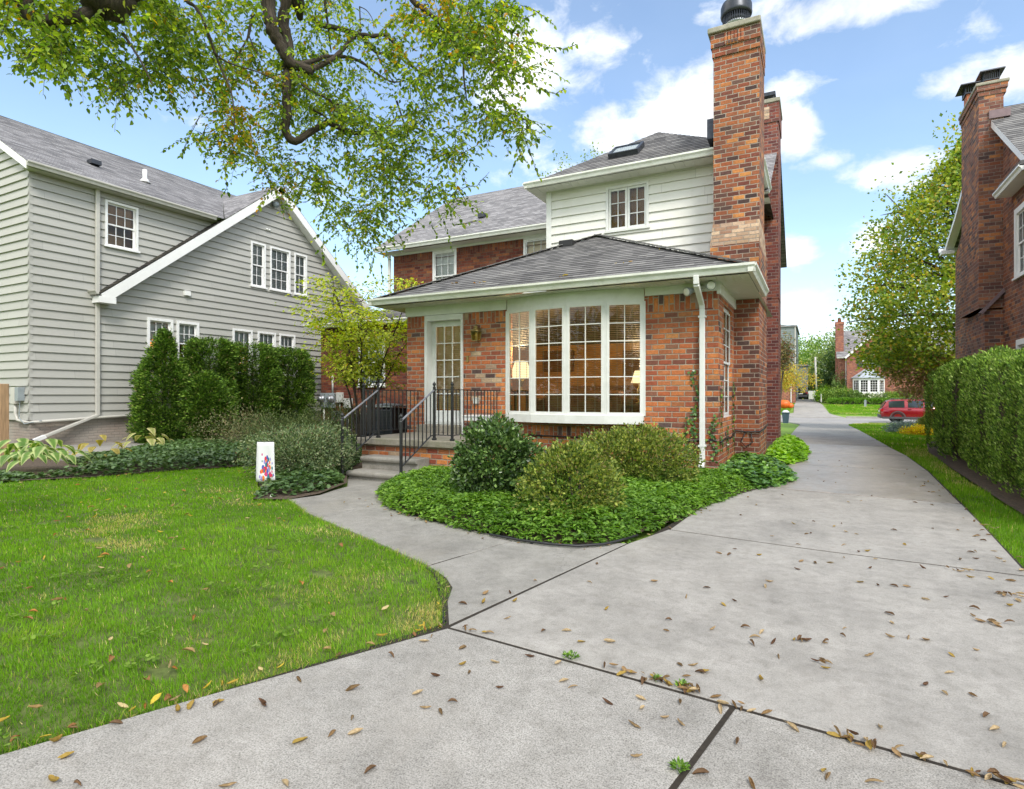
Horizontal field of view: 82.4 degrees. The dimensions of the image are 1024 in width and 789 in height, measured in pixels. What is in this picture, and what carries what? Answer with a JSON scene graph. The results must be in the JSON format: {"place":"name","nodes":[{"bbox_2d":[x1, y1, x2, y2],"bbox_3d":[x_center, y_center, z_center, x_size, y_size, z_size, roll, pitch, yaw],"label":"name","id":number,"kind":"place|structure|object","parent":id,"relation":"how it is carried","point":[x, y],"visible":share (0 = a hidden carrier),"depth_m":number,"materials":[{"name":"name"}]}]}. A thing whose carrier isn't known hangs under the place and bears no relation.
{"place":"outdoors","nodes":[
{"label":"outdoors","id":0,"kind":"place"},
{"bbox_2d":[50,441,141,462],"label":"side patio","id":1,"kind":"structure","parent":0,"point":[107,446],"depth_m":14.07,"materials":[{"name":"concrete"}]},
{"bbox_2d":[289,479,625,624],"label":"garden path","id":2,"kind":"structure","parent":0,"point":[498,568],"depth_m":5.10,"materials":[{"name":"concrete"}]},
{"bbox_2d":[10,460,1023,656],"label":"leaf litter","id":3,"kind":"object","parent":2,"relation":"on","point":[1003,593],"visible":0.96,"depth_m":5.16,"materials":[{"name":"brown plant"}]},
{"bbox_2d":[489,533,638,546],"bbox_3d":[0.485,1.343,5.337,1.411,0.054,0.425,0,0,1],"label":"bed edging","id":4,"kind":"object","parent":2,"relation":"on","point":[560,544],"visible":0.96,"depth_m":5.24,"materials":[{"name":"black plastic"}]},
{"bbox_2d":[0,403,1023,754],"bbox_3d":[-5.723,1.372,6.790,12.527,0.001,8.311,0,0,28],"label":"lawn","id":5,"kind":"structure","parent":0,"point":[158,672],"depth_m":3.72,"materials":[{"name":"green plant"}]},
{"bbox_2d":[256,441,274,486],"bbox_3d":[-3.628,1.043,8.623,0.304,0.715,0.035,0,0,4],"label":"garden flag","id":6,"kind":"object","parent":5,"relation":"on","point":[265,464],"visible":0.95,"depth_m":8.62,"materials":[{"name":"white fabric"}]},
{"bbox_2d":[0,0,577,284],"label":"elm tree","id":7,"kind":"object","parent":5,"relation":"on","point":[88,18],"visible":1,"depth_m":7.45,"materials":[{"name":"green plant"}]},
{"bbox_2d":[0,0,1023,359],"label":"sky","id":8,"kind":"structure","parent":0,"point":[861,85],"materials":[{"name":"blue"}]},
{"bbox_2d":[3,399,1023,623],"bbox_3d":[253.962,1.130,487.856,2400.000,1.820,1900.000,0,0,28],"label":"ground","id":9,"kind":"structure","parent":0,"point":[788,428],"depth_m":9.66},
{"bbox_2d":[0,450,361,498],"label":"shrub bed","id":10,"kind":"object","parent":9,"relation":"on","point":[37,465],"visible":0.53,"depth_m":10.50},
{"bbox_2d":[0,384,8,455],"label":"fence post","id":11,"kind":"object","parent":10,"relation":"on","point":[4,411],"visible":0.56,"depth_m":12.53,"materials":[{"name":"brown wood"}]},
{"bbox_2d":[0,469,38,482],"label":"ground ivy","id":12,"kind":"object","parent":10,"relation":"on","point":[4,475],"visible":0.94,"depth_m":9.29,"materials":[{"name":"green plant"}]},
{"bbox_2d":[0,438,95,471],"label":"hosta","id":13,"kind":"object","parent":10,"relation":"on","point":[34,450],"visible":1,"depth_m":9.96,"materials":[{"name":"green plant"}]},
{"bbox_2d":[67,435,132,455],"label":"hosta","id":14,"kind":"object","parent":10,"relation":"on","point":[81,446],"visible":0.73,"depth_m":11.54,"materials":[{"name":"yellow plant"}]},
{"bbox_2d":[110,428,174,449],"bbox_3d":[-8.499,1.045,13.609,1.187,0.550,1.240,0,0,28],"label":"hosta","id":15,"kind":"object","parent":10,"relation":"on","point":[151,440],"visible":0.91,"depth_m":13.52,"materials":[{"name":"yellow plant"}]},
{"bbox_2d":[125,325,199,444],"bbox_3d":[-9.197,-0.213,15.499,1.831,3.288,1.846,0,0,-34],"label":"arborvitae","id":16,"kind":"object","parent":10,"relation":"on","point":[170,367],"visible":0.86,"depth_m":15.20,"materials":[{"name":"green plant"}]},
{"bbox_2d":[18,434,361,497],"bbox_3d":[-6.057,1.235,13.013,6.192,0.335,11.345,0,0,-5],"label":"ground ivy","id":17,"kind":"object","parent":10,"relation":"on","point":[185,450],"visible":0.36,"depth_m":10.63,"materials":[{"name":"green plant"}]},
{"bbox_2d":[175,368,241,439],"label":"arborvitae","id":18,"kind":"object","parent":10,"relation":"on","point":[207,387],"visible":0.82,"depth_m":15.41,"materials":[{"name":"green plant"}]},
{"bbox_2d":[179,335,242,433],"bbox_3d":[-8.605,-0.098,16.542,1.855,3.186,1.798,0,0,28],"label":"arborvitae","id":19,"kind":"object","parent":10,"relation":"on","point":[223,363],"visible":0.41,"depth_m":16.26,"materials":[{"name":"green plant"}]},
{"bbox_2d":[183,399,284,443],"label":"juniper","id":20,"kind":"object","parent":10,"relation":"on","point":[228,432],"visible":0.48,"depth_m":14.39,"materials":[{"name":"green plant"}]},
{"bbox_2d":[233,339,285,434],"bbox_3d":[-7.944,-0.106,17.848,2.022,3.143,1.940,0,0,28],"label":"arborvitae","id":21,"kind":"object","parent":10,"relation":"on","point":[268,363],"visible":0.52,"depth_m":17.54,"materials":[{"name":"green plant"}]},
{"bbox_2d":[259,345,317,428],"bbox_3d":[-7.394,-0.091,19.190,1.998,3.114,1.975,0,0,-20],"label":"arborvitae","id":22,"kind":"object","parent":10,"relation":"on","point":[303,381],"visible":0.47,"depth_m":18.90,"materials":[{"name":"green plant"}]},
{"bbox_2d":[229,403,348,443],"bbox_3d":[-5.192,0.896,14.046,3.055,1.418,2.384,0,0,28],"label":"juniper","id":23,"kind":"object","parent":10,"relation":"on","point":[285,419],"visible":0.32,"depth_m":13.98,"materials":[{"name":"green plant"}]},
{"bbox_2d":[232,417,360,477],"bbox_3d":[-3.426,0.906,9.625,1.888,1.120,1.964,0,0,28],"label":"cotoneaster","id":24,"kind":"object","parent":10,"relation":"on","point":[298,441],"visible":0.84,"depth_m":9.39,"materials":[{"name":"green plant"}]},
{"bbox_2d":[251,420,361,472],"bbox_3d":[-3.712,0.949,10.518,1.865,0.973,1.733,0,0,28],"label":"cotoneaster","id":25,"kind":"object","parent":10,"relation":"on","point":[319,444],"visible":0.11,"depth_m":10.46,"materials":[{"name":"green plant"}]},
{"bbox_2d":[292,389,366,436],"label":"juniper","id":26,"kind":"object","parent":10,"relation":"on","point":[332,414],"visible":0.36,"depth_m":15.69,"materials":[{"name":"green plant"}]},
{"bbox_2d":[275,270,435,436],"bbox_3d":[-3.497,-0.742,13.904,4.468,4.203,3.840,0,0,28],"label":"ornamental tree","id":27,"kind":"object","parent":10,"relation":"on","point":[350,362],"visible":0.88,"depth_m":13.74,"materials":[{"name":"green plant"}]},
{"bbox_2d":[366,403,406,435],"bbox_3d":[-3.154,0.795,15.057,1.100,1.150,1.100,0,0,28],"label":"air conditioner","id":28,"kind":"object","parent":10,"relation":"on","point":[392,419],"visible":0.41,"depth_m":14.62,"materials":[{"name":"metal"}]},
{"bbox_2d":[0,115,371,450],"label":"clapboard house","id":29,"kind":"structure","parent":9,"relation":"on","point":[110,264],"depth_m":15.68,"materials":[{"name":"grey wood"}]},
{"bbox_2d":[103,199,139,253],"bbox_3d":[-10.459,-4.482,15.659,0.185,1.235,0.900,0,0,28],"label":"window","id":30,"kind":"structure","parent":29,"relation":"in","point":[120,215],"depth_m":15.74,"materials":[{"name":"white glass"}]},
{"bbox_2d":[146,317,172,347],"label":"window","id":31,"kind":"structure","parent":29,"relation":"in","point":[153,324],"depth_m":16.51,"materials":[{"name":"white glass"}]},
{"bbox_2d":[176,320,198,357],"bbox_3d":[-9.605,-1.492,17.300,0.185,1.315,0.760,0,0,28],"label":"window","id":32,"kind":"structure","parent":29,"relation":"in","point":[184,329],"depth_m":17.33,"materials":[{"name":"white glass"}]},
{"bbox_2d":[232,328,253,374],"bbox_3d":[-8.748,-1.362,18.951,0.180,1.495,0.800,0,0,28],"label":"window","id":33,"kind":"structure","parent":29,"relation":"in","point":[240,335],"depth_m":19.04,"materials":[{"name":"white glass"}]},
{"bbox_2d":[250,241,266,288],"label":"window","id":34,"kind":"structure","parent":29,"relation":"in","point":[258,250],"depth_m":19.59,"materials":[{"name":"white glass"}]},
{"bbox_2d":[257,331,275,366],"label":"window","id":35,"kind":"structure","parent":29,"relation":"in","point":[262,336],"depth_m":19.87,"materials":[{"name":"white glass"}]},
{"bbox_2d":[269,246,291,293],"bbox_3d":[-8.055,-4.297,20.281,0.180,1.505,0.920,0,0,28],"label":"window","id":36,"kind":"structure","parent":29,"relation":"in","point":[280,259],"depth_m":20.39,"materials":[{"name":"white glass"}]},
{"bbox_2d":[279,333,295,374],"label":"window","id":37,"kind":"structure","parent":29,"relation":"in","point":[284,339],"depth_m":20.66,"materials":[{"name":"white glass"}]},
{"bbox_2d":[293,252,308,296],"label":"window","id":38,"kind":"structure","parent":29,"relation":"in","point":[300,261],"depth_m":21.18,"materials":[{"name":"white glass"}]},
{"bbox_2d":[346,432,505,481],"bbox_3d":[-1.591,1.160,10.588,2.120,0.780,2.556,0,0,28],"label":"porch","id":39,"kind":"object","parent":9,"relation":"on","point":[379,458],"visible":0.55,"depth_m":9.88,"materials":[{"name":"grey concrete"}]},
{"bbox_2d":[341,383,421,474],"bbox_3d":[-2.343,0.590,10.893,0.415,1.620,2.700,0,0,28],"label":"porch railing","id":40,"kind":"object","parent":39,"relation":"on","point":[369,412],"visible":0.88,"depth_m":10.43,"materials":[{"name":"black metal"}]},
{"bbox_2d":[399,382,499,474],"bbox_3d":[-0.952,0.590,10.169,0.420,1.620,2.701,0,0,28],"label":"porch railing","id":41,"kind":"object","parent":39,"relation":"on","point":[402,418],"visible":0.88,"depth_m":9.74,"materials":[{"name":"black metal"}]},
{"bbox_2d":[462,414,491,433],"bbox_3d":[-0.617,0.583,11.268,0.600,0.375,0.380,0,0,28],"label":"side table","id":42,"kind":"object","parent":39,"relation":"on","point":[465,417],"visible":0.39,"depth_m":11.14,"materials":[{"name":"white"}]},
{"bbox_2d":[0,629,1019,788],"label":"driveway apron","id":43,"kind":"object","parent":9,"relation":"on","point":[533,723],"visible":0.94,"depth_m":2.28,"materials":[{"name":"concrete"}]},
{"bbox_2d":[668,755,690,772],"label":"weed","id":44,"kind":"object","parent":43,"relation":"on","point":[681,763],"visible":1,"depth_m":2.11,"materials":[{"name":"green plant"}]},
{"bbox_2d":[303,0,786,468],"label":"brick house","id":45,"kind":"structure","parent":9,"relation":"on","point":[697,211],"depth_m":11.69,"materials":[{"name":"red brick"}]},
{"bbox_2d":[317,377,352,429],"bbox_3d":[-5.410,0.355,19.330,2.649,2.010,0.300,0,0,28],"label":"electric meter","id":46,"kind":"object","parent":45,"relation":"attached to","point":[335,397],"visible":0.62,"depth_m":19.68,"materials":[{"name":"grey metal"}]},
{"bbox_2d":[358,337,384,386],"bbox_3d":[-4.563,-1.053,19.086,1.180,1.635,0.155,0,0,28],"label":"window","id":47,"kind":"structure","parent":45,"relation":"in","point":[380,351],"depth_m":19.14,"materials":[{"name":"white glass"}]},
{"bbox_2d":[432,248,455,282],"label":"window","id":48,"kind":"structure","parent":45,"relation":"in","point":[443,267],"depth_m":18.83,"materials":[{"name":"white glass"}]},
{"bbox_2d":[432,320,459,420],"bbox_3d":[-1.323,-0.472,12.044,0.810,2.080,0.175,0,0,28],"label":"door","id":49,"kind":"structure","parent":45,"relation":"in","point":[445,368],"depth_m":12.14,"materials":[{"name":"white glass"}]},
{"bbox_2d":[470,324,481,340],"bbox_3d":[-0.695,-1.212,11.454,0.163,0.335,0.201,0,0,28],"label":"wall lantern","id":50,"kind":"object","parent":45,"relation":"attached to","point":[476,336],"depth_m":11.43,"materials":[{"name":"gold metal"}]},
{"bbox_2d":[512,392,528,410],"bbox_3d":[0.180,0.330,11.608,0.500,0.800,0.400,0,0,28],"label":"lamp table","id":51,"kind":"object","parent":45,"relation":"in","point":[515,403],"visible":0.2,"depth_m":11.82,"materials":[{"name":"brown wood"}]},
{"bbox_2d":[512,362,528,390],"bbox_3d":[0.180,-0.368,11.608,0.457,0.597,0.457,0,0,28],"label":"table lamp","id":52,"kind":"object","parent":51,"relation":"on","point":[521,372],"visible":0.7,"depth_m":11.47,"materials":[{"name":"beige fabric"}]},
{"bbox_2d":[523,236,545,292],"bbox_3d":[0.752,-3.798,17.232,0.960,1.665,0.135,0,0,28],"label":"window","id":53,"kind":"structure","parent":45,"relation":"in","point":[527,249],"depth_m":17.33,"materials":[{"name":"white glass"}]},
{"bbox_2d":[505,288,645,423],"bbox_3d":[1.036,-0.654,10.545,2.708,2.328,0.415,0,0,28],"label":"bow window","id":54,"kind":"structure","parent":45,"relation":"in","point":[603,298],"depth_m":10.38,"materials":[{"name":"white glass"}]},
{"bbox_2d":[537,391,639,412],"bbox_3d":[1.518,0.330,11.470,2.000,0.800,0.850,0,0,28],"label":"sofa","id":55,"kind":"object","parent":45,"relation":"in","point":[616,406],"visible":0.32,"depth_m":11.04,"materials":[{"name":"brown fabric"}]},
{"bbox_2d":[570,385,637,398],"bbox_3d":[2.544,0.265,13.008,2.700,0.930,0.535,0,0,28],"label":"table","id":56,"kind":"object","parent":45,"relation":"in","point":[599,387],"visible":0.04,"depth_m":12.88,"materials":[{"name":"brown wood"}]},
{"bbox_2d":[604,180,649,233],"bbox_3d":[2.635,-4.258,13.357,1.060,1.065,0.170,0,0,28],"label":"window","id":57,"kind":"structure","parent":45,"relation":"in","point":[627,205],"depth_m":13.37,"materials":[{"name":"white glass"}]},
{"bbox_2d":[623,404,639,410],"bbox_3d":[2.312,0.450,10.634,0.500,0.560,0.400,0,0,28],"label":"lamp table","id":58,"kind":"object","parent":45,"relation":"in","point":[626,405],"visible":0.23,"depth_m":10.51,"materials":[{"name":"brown wood"}]},
{"bbox_2d":[631,370,639,403],"bbox_3d":[2.312,-0.133,10.634,0.298,0.605,0.298,0,0,28],"label":"table lamp","id":59,"kind":"object","parent":58,"relation":"on","point":[635,379],"visible":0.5,"depth_m":10.58,"materials":[{"name":"beige metal"}]},
{"bbox_2d":[683,281,715,296],"bbox_3d":[3.035,-1.698,9.455,0.519,0.216,0.234,0,0,28],"label":"floodlight","id":60,"kind":"object","parent":45,"relation":"attached to","point":[710,285],"visible":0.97,"depth_m":9.44,"materials":[{"name":"glass"}]},
{"bbox_2d":[683,370,734,462],"bbox_3d":[3.537,0.375,10.385,0.623,1.564,1.951,0,0,28],"label":"climbing ivy","id":61,"kind":"object","parent":45,"relation":"attached to","point":[694,411],"visible":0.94,"depth_m":9.61,"materials":[{"name":"green plant"}]},
{"bbox_2d":[724,308,730,417],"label":"window","id":62,"kind":"structure","parent":45,"relation":"in","point":[727,316],"depth_m":10.90,"materials":[{"name":"white wood"}]},
{"bbox_2d":[538,142,613,178],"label":"garden tree","id":63,"kind":"object","parent":9,"relation":"on","point":[594,150],"visible":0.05,"depth_m":34.76,"materials":[{"name":"green plant"}]},
{"bbox_2d":[382,442,775,543],"bbox_3d":[3.268,1.355,11.626,4.665,0.034,13.600,0,0,41],"label":"flower bed","id":64,"kind":"object","parent":9,"relation":"on","point":[559,537],"visible":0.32,"depth_m":6.07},
{"bbox_2d":[447,411,546,503],"bbox_3d":[-0.165,0.783,7.065,1.327,1.184,1.148,0,0,28],"label":"holly bush","id":65,"kind":"object","parent":64,"relation":"on","point":[475,471],"visible":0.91,"depth_m":6.84,"materials":[{"name":"green plant"}]},
{"bbox_2d":[374,458,758,543],"bbox_3d":[0.489,1.209,8.006,5.062,0.362,5.109,0,0,28],"label":"pachysandra","id":66,"kind":"object","parent":64,"relation":"on","point":[644,491],"visible":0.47,"depth_m":6.39,"materials":[{"name":"green plant"}]},
{"bbox_2d":[511,435,628,531],"bbox_3d":[0.596,0.904,6.108,1.179,0.951,1.307,0,0,28],"label":"azalea bush","id":67,"kind":"object","parent":64,"relation":"on","point":[567,457],"visible":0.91,"depth_m":5.96,"materials":[{"name":"green plant"}]},
{"bbox_2d":[578,421,705,488],"bbox_3d":[1.724,0.857,8.137,1.927,1.013,1.238,0,0,28],"label":"azalea bush","id":68,"kind":"object","parent":64,"relation":"on","point":[630,444],"visible":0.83,"depth_m":7.81,"materials":[{"name":"green plant"}]},
{"bbox_2d":[718,451,798,489],"bbox_3d":[4.046,1.216,9.749,1.359,0.352,3.117,0,0,28],"label":"hosta plant","id":69,"kind":"object","parent":64,"relation":"on","point":[761,470],"visible":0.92,"depth_m":9.00,"materials":[{"name":"green plant"}]},
{"bbox_2d":[763,434,811,464],"bbox_3d":[6.712,1.229,14.160,0.997,0.405,6.894,0,0,28],"label":"verge ivy","id":70,"kind":"object","parent":64,"relation":"on","point":[787,449],"visible":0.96,"depth_m":12.06,"materials":[{"name":"green plant"}]},
{"bbox_2d":[781,410,789,422],"bbox_3d":[16.962,1.373,36.265,0.470,0.820,0.470,0,0,28],"label":"wheelie bin","id":71,"kind":"object","parent":9,"relation":"on","point":[785,416],"visible":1,"depth_m":36.11,"materials":[{"name":"plastic"}]},
{"bbox_2d":[781,399,793,408],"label":"inflatable pumpkin","id":72,"kind":"object","parent":9,"relation":"on","point":[785,404],"visible":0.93,"depth_m":55.87,"materials":[{"name":"orange fabric"}]},
{"bbox_2d":[781,381,796,402],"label":"brick outbuilding","id":73,"kind":"structure","parent":9,"relation":"on","point":[788,396],"depth_m":67.81,"materials":[{"name":"orange"}]},
{"bbox_2d":[781,331,799,397],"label":"magnolia tree","id":74,"kind":"object","parent":9,"relation":"on","point":[787,351],"visible":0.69,"depth_m":54.14,"materials":[{"name":"green plant"}]},
{"bbox_2d":[781,325,808,400],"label":"grey house","id":75,"kind":"structure","parent":9,"relation":"on","point":[793,330],"depth_m":72.69,"materials":[{"name":"wood"}]},
{"bbox_2d":[781,359,823,396],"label":"honeylocust tree","id":76,"kind":"object","parent":9,"relation":"on","point":[788,382],"visible":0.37,"depth_m":58.78,"materials":[{"name":"yellow plant"}]},
{"bbox_2d":[798,387,808,398],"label":"parked car","id":77,"kind":"object","parent":9,"relation":"on","point":[803,395],"visible":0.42,"depth_m":81.25,"materials":[{"name":"black paint"}]},
{"bbox_2d":[798,328,823,364],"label":"garden tree","id":78,"kind":"object","parent":9,"relation":"on","point":[800,342],"visible":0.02,"depth_m":104.94,"materials":[{"name":"green plant"}]},
{"bbox_2d":[798,320,834,369],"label":"garden tree","id":79,"kind":"object","parent":9,"relation":"on","point":[814,345],"visible":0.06,"depth_m":92.86,"materials":[{"name":"green plant"}]},
{"bbox_2d":[807,346,834,398],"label":"garden tree","id":80,"kind":"object","parent":9,"relation":"on","point":[811,388],"visible":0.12,"depth_m":87.03,"materials":[{"name":"green plant"}]},
{"bbox_2d":[812,383,832,401],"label":"garden shrub","id":81,"kind":"object","parent":9,"relation":"on","point":[817,397],"visible":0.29,"depth_m":69.74,"materials":[{"name":"green plant"}]},
{"bbox_2d":[814,337,834,390],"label":"garden tree","id":82,"kind":"object","parent":9,"relation":"on","point":[828,376],"visible":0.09,"depth_m":73.32,"materials":[{"name":"green plant"}]},
{"bbox_2d":[781,421,888,446],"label":"driveway","id":83,"kind":"structure","parent":9,"relation":"on","point":[835,433],"depth_m":21.42,"materials":[{"name":"concrete"}]},
{"bbox_2d":[819,386,856,403],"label":"garden shrub","id":84,"kind":"object","parent":9,"relation":"on","point":[829,393],"visible":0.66,"depth_m":64.46,"materials":[{"name":"green plant"}]},
{"bbox_2d":[831,367,846,396],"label":"garden shrub","id":85,"kind":"object","parent":9,"relation":"on","point":[837,383],"visible":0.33,"depth_m":66.34,"materials":[{"name":"green plant"}]},
{"bbox_2d":[808,320,878,385],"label":"garden tree","id":86,"kind":"object","parent":9,"relation":"on","point":[831,344],"visible":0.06,"depth_m":86.50,"materials":[{"name":"green plant"}]},
{"bbox_2d":[836,389,869,398],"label":"garden shrub","id":87,"kind":"object","parent":9,"relation":"on","point":[857,393],"visible":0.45,"depth_m":63.17,"materials":[{"name":"green plant"}]},
{"bbox_2d":[762,444,959,503],"bbox_3d":[6.751,1.413,12.017,2.629,0.127,9.578,0,0,28],"label":"driveway damp bay","id":88,"kind":"object","parent":9,"relation":"on","point":[858,475],"visible":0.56,"depth_m":9.75,"materials":[{"name":"concrete"}]},
{"bbox_2d":[862,391,886,400],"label":"garden shrub","id":89,"kind":"object","parent":9,"relation":"on","point":[873,395],"visible":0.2,"depth_m":62.20,"materials":[{"name":"green plant"}]},
{"bbox_2d":[826,396,933,404],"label":"hedge","id":90,"kind":"object","parent":9,"relation":"on","point":[853,401],"visible":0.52,"depth_m":61.46,"materials":[{"name":"green plant"}]},
{"bbox_2d":[846,416,932,423],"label":"kerb","id":91,"kind":"structure","parent":9,"relation":"on","point":[869,418],"depth_m":48.72,"materials":[{"name":"concrete"}]},
{"bbox_2d":[835,318,952,395],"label":"brick house","id":92,"kind":"structure","parent":9,"relation":"on","point":[872,384],"depth_m":64.94,"materials":[{"name":"red"}]},
{"bbox_2d":[852,369,885,393],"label":"bay window","id":93,"kind":"structure","parent":92,"relation":"in","point":[873,384],"depth_m":63.60,"materials":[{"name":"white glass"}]},
{"bbox_2d":[829,110,961,383],"bbox_3d":[20.069,-5.188,24.948,11.572,13.682,10.914,0,0,28],"label":"maple tree","id":94,"kind":"object","parent":9,"relation":"on","point":[916,332],"visible":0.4,"depth_m":25.14,"materials":[{"name":"green plant"}]},
{"bbox_2d":[880,390,913,397],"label":"garden shrub","id":95,"kind":"object","parent":9,"relation":"on","point":[893,394],"visible":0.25,"depth_m":61.59,"materials":[{"name":"green plant"}]},
{"bbox_2d":[876,433,1023,565],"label":"lawn strip","id":96,"kind":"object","parent":9,"relation":"on","point":[985,516],"visible":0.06,"depth_m":6.51,"materials":[{"name":"green plant"}]},
{"bbox_2d":[881,419,915,431],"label":"shrub","id":97,"kind":"object","parent":96,"relation":"on","point":[893,427],"visible":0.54,"depth_m":23.52,"materials":[{"name":"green plant"}]},
{"bbox_2d":[869,336,954,408],"bbox_3d":[18.795,-0.616,25.155,5.907,4.456,5.523,0,0,28],"label":"dogwood tree","id":98,"kind":"object","parent":96,"relation":"on","point":[916,388],"visible":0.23,"depth_m":25.46,"materials":[{"name":"green plant"}]},
{"bbox_2d":[897,423,933,435],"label":"golden shrub","id":99,"kind":"object","parent":96,"relation":"on","point":[916,429],"visible":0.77,"depth_m":21.45,"materials":[{"name":"yellow plant"}]},
{"bbox_2d":[926,441,1023,513],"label":"hedge bed","id":100,"kind":"object","parent":9,"relation":"on","point":[1015,500],"visible":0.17,"depth_m":9.24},
{"bbox_2d":[923,345,1023,498],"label":"hedge","id":101,"kind":"object","parent":100,"relation":"on","point":[977,412],"visible":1,"depth_m":9.08,"materials":[{"name":"green plant"}]},
{"bbox_2d":[938,66,1023,359],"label":"tudor house","id":102,"kind":"structure","parent":9,"relation":"on","point":[985,240],"depth_m":14.57,"materials":[{"name":"brick"}]},
{"bbox_2d":[1012,202,1023,280],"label":"window","id":103,"kind":"structure","parent":102,"relation":"in","point":[1019,210],"depth_m":13.41,"materials":[{"name":"white wood"}]},
{"bbox_2d":[450,488,1023,784],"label":"driveway","id":104,"kind":"structure","parent":0,"point":[853,688],"depth_m":3.53,"materials":[{"name":"concrete"}]},
{"bbox_2d":[207,456,1023,788],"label":"joint dirt","id":105,"kind":"structure","parent":104,"relation":"on","point":[677,782],"depth_m":2.99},
{"bbox_2d":[781,399,844,417],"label":"opposite driveway","id":106,"kind":"structure","parent":0,"point":[809,408],"depth_m":55.70,"materials":[{"name":"concrete"}]},
{"bbox_2d":[781,417,914,422],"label":"street","id":107,"kind":"structure","parent":0,"point":[842,420],"depth_m":44.82,"materials":[{"name":"grey asphalt"}]},
{"bbox_2d":[877,398,934,421],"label":"parked car","id":108,"kind":"object","parent":107,"relation":"on","point":[894,409],"visible":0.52,"depth_m":40.69,"materials":[{"name":"red paint"}]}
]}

